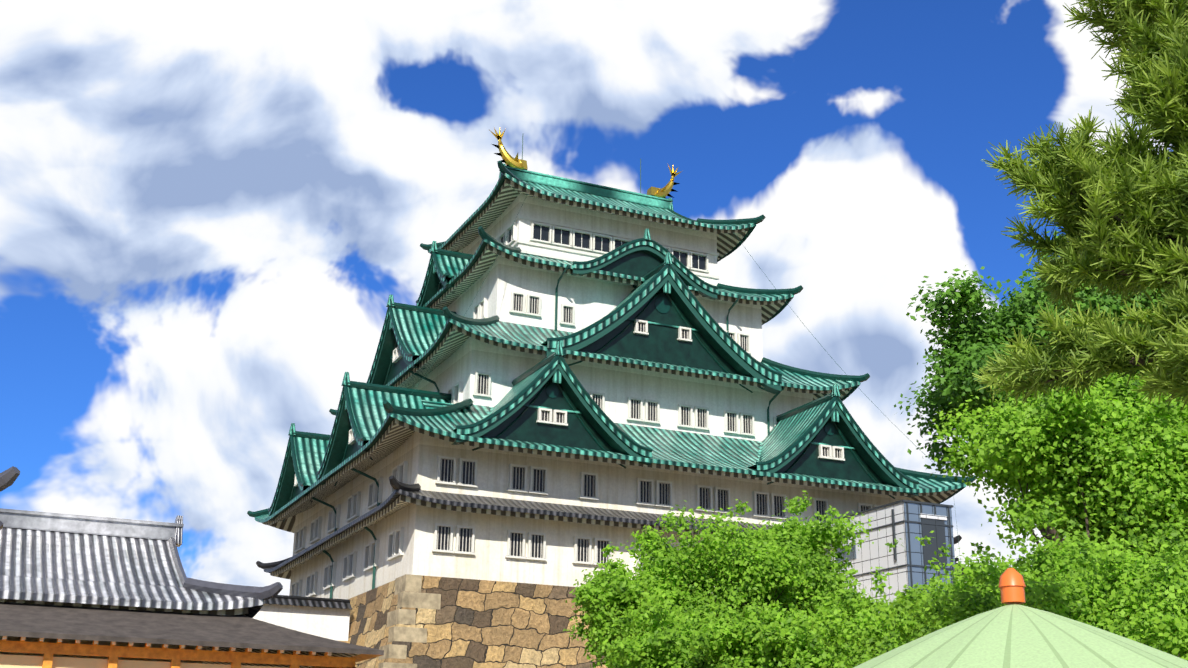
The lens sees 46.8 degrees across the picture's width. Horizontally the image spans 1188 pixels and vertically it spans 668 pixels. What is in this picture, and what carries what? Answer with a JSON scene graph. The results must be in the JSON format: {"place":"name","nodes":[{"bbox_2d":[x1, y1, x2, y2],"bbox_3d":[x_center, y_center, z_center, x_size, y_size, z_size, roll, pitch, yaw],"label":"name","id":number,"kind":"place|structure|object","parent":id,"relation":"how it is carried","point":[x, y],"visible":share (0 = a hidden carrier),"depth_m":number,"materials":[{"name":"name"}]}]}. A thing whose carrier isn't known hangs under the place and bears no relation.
{"place":"outdoors","nodes":[
{"label":"outdoors","id":0,"kind":"place"},
{"bbox_2d":[0,466,19,529],"bbox_3d":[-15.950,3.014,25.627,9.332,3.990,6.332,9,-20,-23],"label":"roof ornament","id":1,"kind":"object","parent":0,"point":[9,476],"visible":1,"depth_m":24.83,"materials":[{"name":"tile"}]},
{"bbox_2d":[0,0,1172,595],"label":"sky","id":2,"kind":"structure","parent":0,"point":[212,212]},
{"bbox_2d":[972,0,1187,410],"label":"pine","id":3,"kind":"object","parent":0,"point":[1144,190],"depth_m":12.05,"materials":[{"name":"green plant"}]},
{"label":"ground","id":4,"kind":"structure","parent":0,"visible":0},
{"bbox_2d":[0,508,383,667],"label":"palace","id":5,"kind":"structure","parent":4,"relation":"on","point":[80,591],"depth_m":48.84,"materials":[{"name":"tile"}]},
{"bbox_2d":[253,574,607,667],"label":"stone base","id":6,"kind":"object","parent":4,"relation":"on","point":[411,621],"visible":0.38,"depth_m":80.14,"materials":[{"name":"stone"}]},
{"bbox_2d":[247,136,975,598],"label":"castle","id":7,"kind":"structure","parent":4,"relation":"on","point":[567,382],"depth_m":92.98,"materials":[{"name":"white paint"}]},
{"bbox_2d":[491,126,527,169],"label":"roof ornament","id":8,"kind":"object","parent":7,"relation":"on","point":[509,160],"visible":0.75,"depth_m":108.34,"materials":[{"name":"gold metal"}]},
{"bbox_2d":[647,165,681,198],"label":"roof ornament","id":9,"kind":"object","parent":7,"relation":"on","point":[665,191],"visible":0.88,"depth_m":113.81,"materials":[{"name":"gold metal"}]},
{"bbox_2d":[563,542,722,667],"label":"tree","id":10,"kind":"object","parent":4,"relation":"on","point":[618,589],"depth_m":57.34,"materials":[{"name":"green plant"}]},
{"bbox_2d":[585,574,783,667],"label":"tree","id":11,"kind":"object","parent":4,"relation":"on","point":[692,644],"depth_m":46.76,"materials":[{"name":"green plant"}]},
{"bbox_2d":[620,490,879,624],"bbox_3d":[6.771,14.165,60.611,12.379,14.595,11.892,9,-20,-23],"label":"tree","id":12,"kind":"object","parent":4,"relation":"on","point":[760,562],"depth_m":58.74,"materials":[{"name":"green plant"}]},
{"bbox_2d":[710,574,898,667],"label":"tree","id":13,"kind":"object","parent":4,"relation":"on","point":[791,634],"visible":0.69,"depth_m":44.21,"materials":[{"name":"green plant"}]},
{"bbox_2d":[779,567,947,644],"bbox_3d":[12.200,15.003,56.557,8.653,10.645,11.044,9,-20,-23],"label":"tree","id":14,"kind":"object","parent":4,"relation":"on","point":[850,601],"visible":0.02,"depth_m":55.87,"materials":[{"name":"green plant"}]},
{"bbox_2d":[807,583,946,667],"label":"tree","id":15,"kind":"object","parent":4,"relation":"on","point":[862,625],"visible":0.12,"depth_m":38.92,"materials":[{"name":"green plant"}]},
{"bbox_2d":[825,500,973,604],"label":"lift tower","id":16,"kind":"structure","parent":4,"relation":"on","point":[904,523],"depth_m":85.44,"materials":[{"name":"grey glass"}]},
{"bbox_2d":[851,550,1049,661],"bbox_3d":[10.281,8.841,32.635,6.966,7.424,6.908,9,-20,-23],"label":"tree","id":17,"kind":"object","parent":4,"relation":"on","point":[901,631],"depth_m":33.41,"materials":[{"name":"green plant"}]},
{"bbox_2d":[846,563,1071,666],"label":"tree","id":18,"kind":"object","parent":4,"relation":"on","point":[885,641],"visible":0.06,"depth_m":24.61,"materials":[{"name":"green plant"}]},
{"bbox_2d":[853,568,1187,667],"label":"parasol","id":19,"kind":"object","parent":4,"relation":"on","point":[1013,633],"visible":1,"depth_m":8.04,"materials":[{"name":"fabric"}]},
{"bbox_2d":[885,485,1174,640],"bbox_3d":[8.612,6.413,25.383,5.867,7.478,4.730,9,-20,-23],"label":"tree","id":20,"kind":"object","parent":4,"relation":"on","point":[1043,563],"visible":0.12,"depth_m":25.38,"materials":[{"name":"green plant"}]},
{"bbox_2d":[894,226,1172,552],"bbox_3d":[14.266,5.303,38.484,12.010,17.878,10.635,9,-20,-23],"label":"tree","id":21,"kind":"object","parent":4,"relation":"on","point":[972,337],"depth_m":38.33,"materials":[{"name":"green plant"}]},
{"bbox_2d":[889,503,1187,660],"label":"tree","id":22,"kind":"object","parent":4,"relation":"on","point":[1148,606],"depth_m":20.48,"materials":[{"name":"green plant"}]},
{"bbox_2d":[928,365,1187,571],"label":"tree","id":23,"kind":"object","parent":4,"relation":"on","point":[1124,447],"depth_m":29.67,"materials":[{"name":"green plant"}]}
]}

